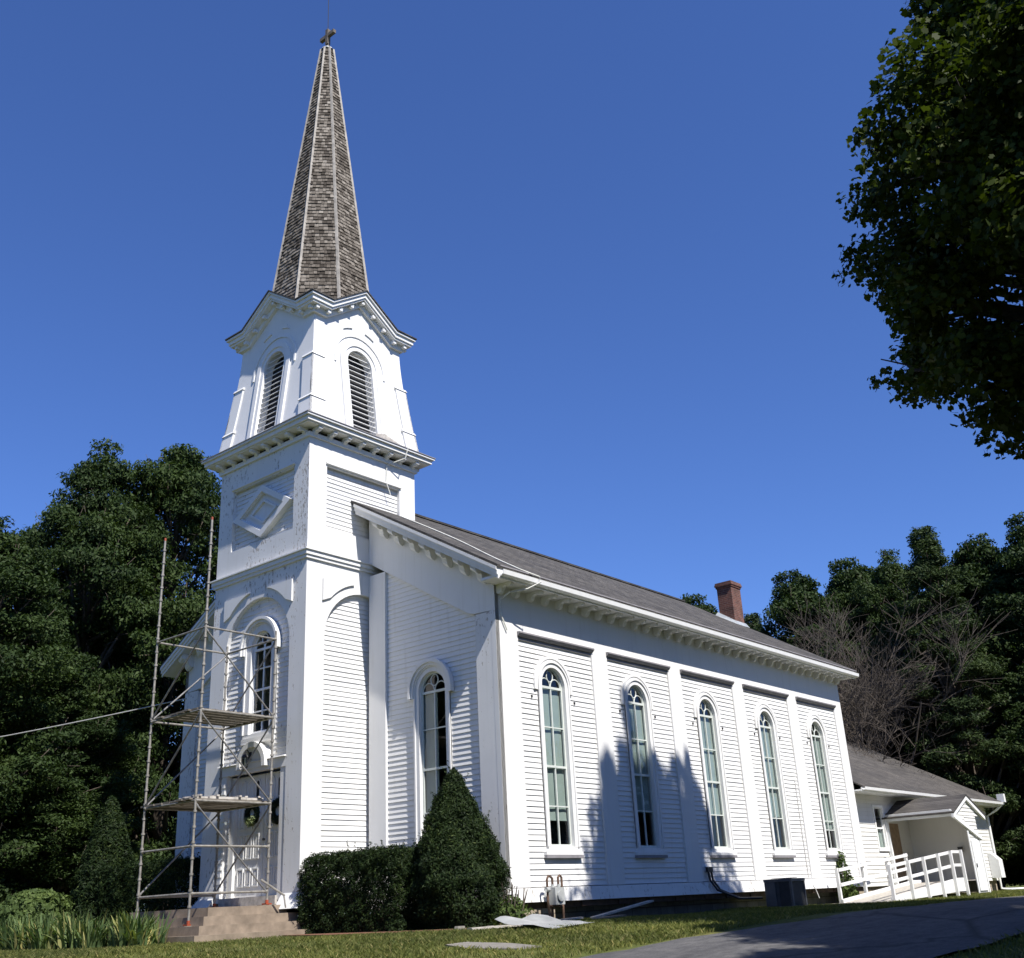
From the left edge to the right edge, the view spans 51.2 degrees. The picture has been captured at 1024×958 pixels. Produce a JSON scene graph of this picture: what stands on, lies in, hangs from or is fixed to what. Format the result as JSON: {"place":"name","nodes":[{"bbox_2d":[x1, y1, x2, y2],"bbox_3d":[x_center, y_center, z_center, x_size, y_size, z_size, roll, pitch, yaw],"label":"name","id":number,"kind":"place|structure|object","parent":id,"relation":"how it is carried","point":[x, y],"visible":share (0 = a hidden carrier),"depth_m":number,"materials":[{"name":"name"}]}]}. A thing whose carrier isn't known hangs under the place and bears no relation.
{"place":"outdoors","nodes":[
{"label":"outdoors","id":0,"kind":"place"},
{"bbox_2d":[0,0,1023,908],"label":"sky","id":1,"kind":"structure","parent":0,"point":[607,235],"materials":[{"name":"blue"}]},
{"bbox_2d":[0,884,1023,957],"bbox_3d":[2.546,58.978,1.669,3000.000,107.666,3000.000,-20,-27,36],"label":"ground","id":2,"kind":"structure","parent":0,"point":[795,919],"depth_m":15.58,"materials":[{"name":"plant"}]},
{"bbox_2d":[0,926,3,949],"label":"iris plant","id":3,"kind":"object","parent":2,"relation":"on","point":[1,938],"visible":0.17,"depth_m":22.13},
{"bbox_2d":[0,914,16,949],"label":"iris plant","id":4,"kind":"object","parent":2,"relation":"on","point":[5,931],"visible":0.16,"depth_m":21.93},
{"bbox_2d":[0,922,24,947],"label":"iris plant","id":5,"kind":"object","parent":2,"relation":"on","point":[11,936],"visible":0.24,"depth_m":21.70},
{"bbox_2d":[0,916,25,948],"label":"iris plant","id":6,"kind":"object","parent":2,"relation":"on","point":[9,930],"visible":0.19,"depth_m":22.18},
{"bbox_2d":[1,914,36,949],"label":"iris plant","id":7,"kind":"object","parent":2,"relation":"on","point":[25,935],"visible":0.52,"depth_m":21.67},
{"bbox_2d":[0,914,39,934],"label":"iris plant","id":8,"kind":"object","parent":2,"relation":"on","point":[9,924],"visible":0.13,"depth_m":22.32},
{"bbox_2d":[0,917,42,950],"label":"iris plant","id":9,"kind":"object","parent":2,"relation":"on","point":[15,937],"visible":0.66,"depth_m":21.61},
{"bbox_2d":[8,922,54,949],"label":"iris plant","id":10,"kind":"object","parent":2,"relation":"on","point":[31,940],"visible":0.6,"depth_m":21.38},
{"bbox_2d":[18,912,54,948],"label":"iris plant","id":11,"kind":"object","parent":2,"relation":"on","point":[39,927],"visible":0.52,"depth_m":21.53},
{"bbox_2d":[8,912,65,939],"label":"iris plant","id":12,"kind":"object","parent":2,"relation":"on","point":[32,923],"visible":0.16,"depth_m":21.89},
{"bbox_2d":[13,913,63,934],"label":"iris plant","id":13,"kind":"object","parent":2,"relation":"on","point":[34,919],"visible":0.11,"depth_m":22.01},
{"bbox_2d":[0,888,76,926],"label":"leafy bush","id":14,"kind":"object","parent":2,"relation":"on","point":[35,903],"visible":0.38,"depth_m":26.68,"materials":[{"name":"green plant"}]},
{"bbox_2d":[14,913,63,938],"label":"iris plant","id":15,"kind":"object","parent":2,"relation":"on","point":[31,924],"visible":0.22,"depth_m":21.65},
{"bbox_2d":[25,924,59,948],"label":"iris plant","id":16,"kind":"object","parent":2,"relation":"on","point":[47,945],"visible":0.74,"depth_m":21.23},
{"bbox_2d":[0,532,91,850],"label":"locust tree","id":17,"kind":"object","parent":2,"relation":"on","point":[8,602],"visible":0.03,"depth_m":44.30,"materials":[{"name":"green plant"}]},
{"bbox_2d":[23,909,70,936],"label":"iris plant","id":18,"kind":"object","parent":2,"relation":"on","point":[46,924],"visible":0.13,"depth_m":21.95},
{"bbox_2d":[34,915,63,948],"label":"iris plant","id":19,"kind":"object","parent":2,"relation":"on","point":[55,945],"visible":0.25,"depth_m":21.45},
{"bbox_2d":[0,516,103,902],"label":"locust tree","id":20,"kind":"object","parent":2,"relation":"on","point":[28,666],"visible":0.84,"depth_m":36.06,"materials":[{"name":"green plant"}]},
{"bbox_2d":[43,912,92,948],"bbox_3d":[-8.704,8.948,21.125,1.246,0.741,1.017,10,-25,-30],"label":"iris plant","id":21,"kind":"object","parent":2,"relation":"on","point":[62,939],"visible":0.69,"depth_m":21.00,"materials":[{"name":"plant"}]},
{"bbox_2d":[42,910,94,938],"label":"iris plant","id":22,"kind":"object","parent":2,"relation":"on","point":[66,925],"visible":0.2,"depth_m":21.57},
{"bbox_2d":[47,907,102,948],"bbox_3d":[-8.676,8.967,21.292,1.161,0.827,0.969,1,-22,-10],"label":"iris plant","id":23,"kind":"object","parent":2,"relation":"on","point":[60,924],"visible":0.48,"depth_m":21.20,"materials":[{"name":"plant"}]},
{"bbox_2d":[0,672,155,895],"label":"locust tree","id":24,"kind":"object","parent":2,"relation":"on","point":[106,734],"visible":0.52,"depth_m":36.24,"materials":[{"name":"green plant"}]},
{"bbox_2d":[69,921,87,941],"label":"iris plant","id":25,"kind":"object","parent":2,"relation":"on","point":[77,930],"visible":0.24,"depth_m":20.96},
{"bbox_2d":[70,917,104,947],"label":"iris plant","id":26,"kind":"object","parent":2,"relation":"on","point":[82,941],"visible":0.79,"depth_m":20.65,"materials":[{"name":"plant"}]},
{"bbox_2d":[70,919,106,948],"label":"iris plant","id":27,"kind":"object","parent":2,"relation":"on","point":[77,943],"visible":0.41,"depth_m":20.93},
{"bbox_2d":[0,437,187,892],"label":"locust tree","id":28,"kind":"object","parent":2,"relation":"on","point":[98,515],"visible":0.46,"depth_m":42.85,"materials":[{"name":"green plant"}]},
{"bbox_2d":[74,921,113,947],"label":"iris plant","id":29,"kind":"object","parent":2,"relation":"on","point":[98,942],"visible":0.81,"depth_m":20.61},
{"bbox_2d":[70,907,118,943],"bbox_3d":[-8.236,8.843,21.005,1.138,0.794,0.991,5,-23,-18],"label":"iris plant","id":30,"kind":"object","parent":2,"relation":"on","point":[98,928],"visible":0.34,"depth_m":20.95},
{"bbox_2d":[63,794,139,923],"bbox_3d":[-10.703,10.320,28.232,2.255,3.852,2.187,-20,-27,36],"label":"arborvitae","id":31,"kind":"object","parent":2,"relation":"on","point":[108,834],"visible":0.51,"depth_m":27.95,"materials":[{"name":"green plant"}]},
{"bbox_2d":[99,917,114,946],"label":"iris plant","id":32,"kind":"object","parent":2,"relation":"on","point":[109,940],"visible":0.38,"depth_m":20.73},
{"bbox_2d":[105,911,145,946],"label":"iris plant","id":33,"kind":"object","parent":2,"relation":"on","point":[111,930],"visible":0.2,"depth_m":20.46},
{"bbox_2d":[59,553,191,906],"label":"locust tree","id":34,"kind":"object","parent":2,"relation":"on","point":[172,738],"depth_m":48.99,"materials":[{"name":"green plant"}]},
{"bbox_2d":[105,907,157,931],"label":"iris plant","id":35,"kind":"object","parent":2,"relation":"on","point":[132,917],"visible":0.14,"depth_m":20.82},
{"bbox_2d":[104,907,160,946],"bbox_3d":[-7.235,8.469,20.166,1.108,0.789,0.925,-14,-24,25],"label":"iris plant","id":36,"kind":"object","parent":2,"relation":"on","point":[121,931],"visible":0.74,"depth_m":20.02,"materials":[{"name":"plant"}]},
{"bbox_2d":[111,910,155,945],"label":"iris plant","id":37,"kind":"object","parent":2,"relation":"on","point":[134,934],"visible":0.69,"depth_m":20.10,"materials":[{"name":"plant"}]},
{"bbox_2d":[117,911,160,930],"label":"iris plant","id":38,"kind":"object","parent":2,"relation":"on","point":[140,918],"visible":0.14,"depth_m":20.72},
{"bbox_2d":[59,442,221,911],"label":"locust tree","id":39,"kind":"object","parent":2,"relation":"on","point":[178,483],"visible":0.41,"depth_m":44.62,"materials":[{"name":"green plant"}]},
{"bbox_2d":[122,909,160,925],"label":"iris plant","id":40,"kind":"object","parent":2,"relation":"on","point":[143,918],"visible":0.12,"depth_m":20.76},
{"bbox_2d":[124,918,159,945],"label":"iris plant","id":41,"kind":"object","parent":2,"relation":"on","point":[145,939],"visible":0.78,"depth_m":20.08,"materials":[{"name":"plant"}]},
{"bbox_2d":[86,851,200,929],"bbox_3d":[-8.844,10.490,26.799,3.994,2.307,2.347,-20,-27,36],"label":"clipped hedge","id":42,"kind":"object","parent":2,"relation":"on","point":[178,869],"visible":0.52,"depth_m":26.29,"materials":[{"name":"green plant"}]},
{"bbox_2d":[131,911,173,943],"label":"iris plant","id":43,"kind":"object","parent":2,"relation":"on","point":[161,938],"visible":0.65,"depth_m":20.67,"materials":[{"name":"plant"}]},
{"bbox_2d":[167,683,184,829],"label":"locust tree","id":44,"kind":"object","parent":2,"relation":"on","point":[176,742],"depth_m":44.53,"materials":[{"name":"green plant"}]},
{"bbox_2d":[115,905,315,943],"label":"entrance steps","id":45,"kind":"structure","parent":2,"relation":"on","point":[225,923],"depth_m":21.82,"materials":[{"name":"concrete"}]},
{"bbox_2d":[135,517,276,925],"bbox_3d":[-6.833,5.451,24.385,2.060,8.760,2.080,-20,-27,36],"label":"scaffold","id":46,"kind":"object","parent":45,"relation":"on","point":[192,846],"visible":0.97,"depth_m":23.91,"materials":[{"name":"grey metal"}]},
{"bbox_2d":[141,805,214,809],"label":"scaffold plank","id":47,"kind":"object","parent":46,"relation":"on","point":[180,808],"visible":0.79,"depth_m":24.11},
{"bbox_2d":[147,804,226,809],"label":"scaffold plank","id":48,"kind":"object","parent":46,"relation":"on","point":[151,805],"visible":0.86,"depth_m":23.99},
{"bbox_2d":[156,716,234,726],"bbox_3d":[-7.273,5.622,24.735,0.235,0.036,2.064,-20,-27,36],"label":"scaffold plank","id":49,"kind":"object","parent":46,"relation":"on","point":[191,721],"visible":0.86,"depth_m":24.61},
{"bbox_2d":[154,803,236,808],"bbox_3d":[-7.045,7.327,23.933,0.255,0.036,2.020,-20,-27,36],"label":"scaffold plank","id":50,"kind":"object","parent":46,"relation":"on","point":[193,806],"visible":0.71,"depth_m":23.87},
{"bbox_2d":[164,715,241,724],"bbox_3d":[-7.075,5.547,24.576,0.235,0.036,1.944,-20,-27,36],"label":"scaffold plank","id":51,"kind":"object","parent":46,"relation":"on","point":[204,720],"visible":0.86,"depth_m":24.61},
{"bbox_2d":[163,802,243,806],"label":"scaffold plank","id":52,"kind":"object","parent":46,"relation":"on","point":[205,805],"visible":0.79,"depth_m":23.80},
{"bbox_2d":[170,713,247,723],"bbox_3d":[-6.876,5.473,24.416,0.235,0.036,1.986,-20,-27,36],"label":"scaffold plank","id":53,"kind":"object","parent":46,"relation":"on","point":[217,719],"visible":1,"depth_m":24.45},
{"bbox_2d":[170,801,249,805],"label":"scaffold plank","id":54,"kind":"object","parent":46,"relation":"on","point":[213,804],"visible":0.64,"depth_m":23.63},
{"bbox_2d":[174,799,255,804],"bbox_3d":[-6.415,7.083,23.408,0.255,0.036,2.093,-20,-27,36],"label":"scaffold plank","id":55,"kind":"object","parent":46,"relation":"on","point":[178,800],"visible":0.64,"depth_m":23.34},
{"bbox_2d":[176,711,256,721],"bbox_3d":[-6.662,5.405,24.274,0.235,0.036,2.065,-20,-27,36],"label":"scaffold plank","id":56,"kind":"object","parent":46,"relation":"on","point":[218,717],"visible":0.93,"depth_m":24.28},
{"bbox_2d":[182,709,261,719],"bbox_3d":[-6.480,5.324,24.097,0.235,0.036,2.063,-20,-27,36],"label":"scaffold plank","id":57,"kind":"object","parent":46,"relation":"on","point":[222,715],"visible":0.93,"depth_m":24.07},
{"bbox_2d":[182,797,268,801],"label":"scaffold plank","id":58,"kind":"object","parent":46,"relation":"on","point":[186,799],"visible":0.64,"depth_m":23.01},
{"bbox_2d":[190,794,213,797],"bbox_3d":[-6.609,6.836,22.947,0.220,0.085,0.700,-14,-24,26],"label":"wood offcut","id":59,"kind":"object","parent":58,"relation":"on","point":[200,796],"visible":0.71,"depth_m":22.75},
{"bbox_2d":[208,794,246,799],"bbox_3d":[-6.209,6.934,23.247,0.900,0.085,0.240,17,-29,-41],"label":"wood offcut","id":60,"kind":"object","parent":58,"relation":"on","point":[238,797],"visible":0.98,"depth_m":23.22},
{"bbox_2d":[243,796,262,800],"bbox_3d":[-5.787,7.096,23.714,0.500,0.085,0.220,11,-26,-31],"label":"wood offcut","id":61,"kind":"object","parent":58,"relation":"on","point":[258,798],"visible":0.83,"depth_m":23.71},
{"bbox_2d":[191,707,268,718],"bbox_3d":[-6.257,5.260,23.965,0.235,0.036,2.021,-20,-27,36],"label":"scaffold plank","id":62,"kind":"object","parent":46,"relation":"on","point":[229,714],"visible":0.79,"depth_m":23.88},
{"bbox_2d":[260,879,285,907],"bbox_3d":[-5.095,8.847,22.798,0.564,0.602,0.071,4,-23,-17],"label":"handrail","id":63,"kind":"object","parent":45,"relation":"on","point":[272,887],"visible":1,"depth_m":22.82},
{"bbox_2d":[282,926,483,937],"bbox_3d":[-2.330,9.173,21.511,4.900,0.184,3.080,-20,-27,36],"label":"mulch bed","id":64,"kind":"object","parent":2,"relation":"on","point":[333,934],"visible":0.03,"depth_m":21.01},
{"bbox_2d":[294,840,449,933],"bbox_3d":[-2.817,8.602,22.592,3.508,2.084,2.343,-20,-27,36],"label":"clipped hedge","id":65,"kind":"object","parent":64,"relation":"on","point":[368,869],"visible":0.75,"depth_m":21.87,"materials":[{"name":"green plant"}]},
{"bbox_2d":[404,760,514,929],"bbox_3d":[-1.175,7.486,21.740,2.327,3.384,2.400,-20,-27,36],"label":"yew shrub","id":66,"kind":"object","parent":64,"relation":"on","point":[465,861],"visible":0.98,"depth_m":21.04,"materials":[{"name":"green plant"}]},
{"bbox_2d":[486,882,536,925],"bbox_3d":[-0.072,8.436,21.046,1.124,0.988,0.976,-5,-22,5],"label":"weed clump","id":67,"kind":"object","parent":64,"relation":"on","point":[512,907],"visible":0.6,"depth_m":20.96,"materials":[{"name":"green plant"}]},
{"bbox_2d":[445,942,540,949],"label":"paving slab","id":68,"kind":"structure","parent":2,"relation":"on","point":[492,945],"depth_m":15.35,"materials":[{"name":"concrete"}]},
{"bbox_2d":[467,925,526,929],"bbox_3d":[-0.166,8.071,19.259,1.521,0.059,0.140,15,-28,-38],"label":"board","id":69,"kind":"object","parent":2,"relation":"on","point":[498,926],"visible":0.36,"depth_m":19.06,"materials":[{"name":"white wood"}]},
{"bbox_2d":[160,0,870,928],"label":"church","id":70,"kind":"structure","parent":2,"relation":"on","point":[602,742],"depth_m":27.00,"materials":[{"name":"paint"}]},
{"bbox_2d":[0,698,186,736],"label":"service wire","id":71,"kind":"object","parent":70,"relation":"attached to","point":[90,719],"visible":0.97,"depth_m":31.94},
{"bbox_2d":[234,773,265,897],"bbox_3d":[-6.122,8.335,24.972,1.005,2.700,0.081,-20,-27,36],"label":"door","id":72,"kind":"structure","parent":70,"relation":"in","point":[252,857],"depth_m":24.86,"materials":[{"name":"white paint"}]},
{"bbox_2d":[243,806,259,826],"bbox_3d":[-6.114,7.848,24.994,0.573,0.601,0.220,-20,-27,36],"label":"wreath","id":73,"kind":"object","parent":70,"relation":"attached to","point":[251,820],"visible":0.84,"depth_m":24.89,"materials":[{"name":"green plant"}]},
{"bbox_2d":[239,616,281,745],"bbox_3d":[-6.101,4.856,25.971,1.490,3.060,0.305,-20,-27,36],"label":"window","id":74,"kind":"structure","parent":70,"relation":"in","point":[260,625],"depth_m":26.10,"materials":[{"name":"white paint"}]},
{"bbox_2d":[262,771,279,895],"bbox_3d":[-5.423,8.070,24.403,0.835,2.700,0.125,-20,-27,36],"label":"door","id":75,"kind":"structure","parent":70,"relation":"in","point":[273,861],"depth_m":24.40,"materials":[{"name":"white paint"}]},
{"bbox_2d":[271,797,279,824],"bbox_3d":[-5.363,7.595,24.436,0.604,0.621,0.184,-20,-27,36],"label":"wreath","id":76,"kind":"object","parent":70,"relation":"attached to","point":[274,816],"visible":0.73,"depth_m":24.46,"materials":[{"name":"green plant"}]},
{"bbox_2d":[407,658,453,844],"bbox_3d":[-1.772,6.357,24.279,1.410,4.540,0.292,-20,-27,36],"label":"window","id":77,"kind":"structure","parent":70,"relation":"in","point":[416,686],"depth_m":24.59,"materials":[{"name":"white paint"}]},
{"bbox_2d":[533,656,583,857],"bbox_3d":[0.995,6.303,24.467,0.230,4.510,1.410,-20,-27,36],"label":"window","id":78,"kind":"structure","parent":70,"relation":"in","point":[554,790],"depth_m":24.52,"materials":[{"name":"white paint"}]},
{"bbox_2d":[620,674,667,857],"bbox_3d":[3.253,7.186,26.963,0.230,4.510,1.410,-20,-27,36],"label":"window","id":79,"kind":"structure","parent":70,"relation":"in","point":[641,752],"depth_m":27.05,"materials":[{"name":"white paint"}]},
{"bbox_2d":[693,689,737,857],"bbox_3d":[5.512,8.068,29.460,0.230,4.510,1.410,-20,-27,36],"label":"window","id":80,"kind":"structure","parent":70,"relation":"in","point":[710,745],"depth_m":29.55,"materials":[{"name":"white paint"}]},
{"bbox_2d":[754,702,795,857],"bbox_3d":[7.771,8.951,31.957,0.230,4.510,1.410,-20,-27,36],"label":"window","id":81,"kind":"structure","parent":70,"relation":"in","point":[767,747],"depth_m":32.05,"materials":[{"name":"white paint"}]},
{"bbox_2d":[806,713,845,857],"bbox_3d":[10.029,9.834,34.453,0.230,4.510,1.410,-20,-27,36],"label":"window","id":82,"kind":"structure","parent":70,"relation":"in","point":[829,817],"depth_m":34.54,"materials":[{"name":"white paint"}]},
{"bbox_2d":[495,914,591,928],"bbox_3d":[0.585,7.762,18.759,1.550,0.239,1.500,-20,-27,36],"label":"metal sheet","id":83,"kind":"object","parent":2,"relation":"on","point":[540,920],"visible":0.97,"depth_m":18.73,"materials":[{"name":"metal"}]},
{"bbox_2d":[544,874,564,918],"bbox_3d":[0.881,8.900,22.459,0.270,1.106,0.704,-20,-27,36],"label":"gas meter","id":84,"kind":"object","parent":2,"relation":"on","point":[555,896],"visible":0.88,"depth_m":22.48,"materials":[{"name":"grey paint"}]},
{"bbox_2d":[559,917,583,919],"bbox_3d":[0.857,8.962,21.644,0.140,0.091,2.334,-15,-25,27],"label":"board","id":85,"kind":"object","parent":2,"relation":"on","point":[574,918],"visible":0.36,"depth_m":22.21,"materials":[{"name":"grey wood"}]},
{"bbox_2d":[592,914,626,919],"bbox_3d":[2.071,9.275,22.596,0.140,0.062,1.882,-12,-23,21],"label":"board","id":86,"kind":"object","parent":2,"relation":"on","point":[624,915],"visible":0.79,"depth_m":22.50,"materials":[{"name":"grey wood"}]},
{"bbox_2d":[590,900,653,917],"bbox_3d":[2.508,9.695,24.073,0.140,0.315,2.712,-17,-26,31],"label":"board","id":87,"kind":"object","parent":2,"relation":"on","point":[623,908],"visible":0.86,"depth_m":23.99,"materials":[{"name":"grey wood"}]},
{"bbox_2d":[680,592,717,614],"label":"woodland tree","id":88,"kind":"object","parent":2,"relation":"on","point":[690,600],"depth_m":71.36,"materials":[{"name":"green plant"}]},
{"bbox_2d":[743,613,764,630],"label":"pine tree","id":89,"kind":"object","parent":2,"relation":"on","point":[754,618],"visible":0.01,"depth_m":66.01,"materials":[{"name":"green plant"}]},
{"bbox_2d":[763,877,807,906],"bbox_3d":[7.154,10.826,27.891,0.790,0.761,0.800,-20,-27,36],"label":"air conditioner","id":90,"kind":"object","parent":2,"relation":"on","point":[785,892],"visible":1,"depth_m":27.66,"materials":[{"name":"metal"}]},
{"bbox_2d":[749,567,894,750],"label":"woodland tree","id":91,"kind":"object","parent":2,"relation":"on","point":[799,586],"visible":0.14,"depth_m":59.95,"materials":[{"name":"green plant"}]},
{"bbox_2d":[835,851,859,901],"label":"flowering plant","id":92,"kind":"object","parent":2,"relation":"on","point":[846,889],"visible":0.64,"depth_m":33.22,"materials":[{"name":"green plant"}]},
{"bbox_2d":[818,557,919,761],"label":"woodland tree","id":93,"kind":"object","parent":2,"relation":"on","point":[841,588],"visible":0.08,"depth_m":62.32,"materials":[{"name":"green plant"}]},
{"bbox_2d":[776,579,1016,778],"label":"bare tree","id":94,"kind":"object","parent":2,"relation":"on","point":[855,729],"visible":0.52,"depth_m":50.87,"materials":[{"name":"plant"}]},
{"bbox_2d":[834,850,970,902],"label":"wheelchair ramp","id":95,"kind":"structure","parent":2,"relation":"on","point":[911,888],"depth_m":33.63,"materials":[{"name":"white paint"}]},
{"bbox_2d":[839,548,1001,836],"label":"locust tree","id":96,"kind":"object","parent":2,"relation":"on","point":[886,579],"visible":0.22,"depth_m":57.83,"materials":[{"name":"green plant"}]},
{"bbox_2d":[831,0,1023,459],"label":"maple tree","id":97,"kind":"object","parent":2,"relation":"on","point":[957,132],"visible":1,"depth_m":18.60,"materials":[{"name":"green plant"}]},
{"bbox_2d":[846,741,1023,893],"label":"church annex","id":98,"kind":"object","parent":2,"relation":"on","point":[911,812],"visible":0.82,"depth_m":38.56,"materials":[{"name":"paint"}]},
{"bbox_2d":[871,805,889,851],"bbox_3d":[12.937,12.311,37.650,0.170,1.550,0.870,-20,-27,36],"label":"window","id":99,"kind":"structure","parent":98,"relation":"in","point":[883,847],"depth_m":37.73,"materials":[{"name":"white paint"}]},
{"bbox_2d":[889,823,907,883],"bbox_3d":[13.759,13.384,38.172,0.090,2.020,0.900,-20,-27,36],"label":"entrance door","id":100,"kind":"structure","parent":98,"relation":"in","point":[894,830],"depth_m":38.23,"materials":[{"name":"wood"}]},
{"bbox_2d":[970,840,988,890],"bbox_3d":[16.309,13.456,37.206,0.058,1.640,0.820,-20,-27,36],"label":"storage door","id":101,"kind":"structure","parent":98,"relation":"in","point":[975,844],"depth_m":37.17,"materials":[{"name":"wood"}]},
{"bbox_2d":[889,525,1023,889],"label":"pine tree","id":102,"kind":"object","parent":2,"relation":"on","point":[929,559],"visible":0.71,"depth_m":51.48,"materials":[{"name":"green plant"}]},
{"bbox_2d":[904,724,1023,875],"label":"locust tree","id":103,"kind":"object","parent":2,"relation":"on","point":[1017,862],"visible":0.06,"depth_m":51.21,"materials":[{"name":"green plant"}]},
{"bbox_2d":[912,532,1023,831],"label":"woodland tree","id":104,"kind":"object","parent":2,"relation":"on","point":[975,563],"visible":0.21,"depth_m":56.65,"materials":[{"name":"green plant"}]},
{"bbox_2d":[968,511,1023,773],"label":"woodland tree","id":105,"kind":"object","parent":2,"relation":"on","point":[1014,558],"visible":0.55,"depth_m":53.74,"materials":[{"name":"green plant"}]},
{"bbox_2d":[993,660,1023,810],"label":"woodland tree","id":106,"kind":"object","parent":2,"relation":"on","point":[1015,734],"visible":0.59,"depth_m":49.59,"materials":[{"name":"green plant"}]},
{"bbox_2d":[1004,866,1023,886],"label":"woodland tree","id":107,"kind":"object","parent":2,"relation":"on","point":[1016,880],"visible":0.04,"depth_m":56.23,"materials":[{"name":"green plant"}]},
{"bbox_2d":[580,896,1023,957],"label":"driveway","id":108,"kind":"structure","parent":0,"point":[929,930],"depth_m":13.94,"materials":[{"name":"asphalt"}]},
{"bbox_2d":[835,899,915,903],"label":"path","id":109,"kind":"structure","parent":0,"point":[873,901],"depth_m":30.57,"materials":[{"name":"concrete"}]}
]}

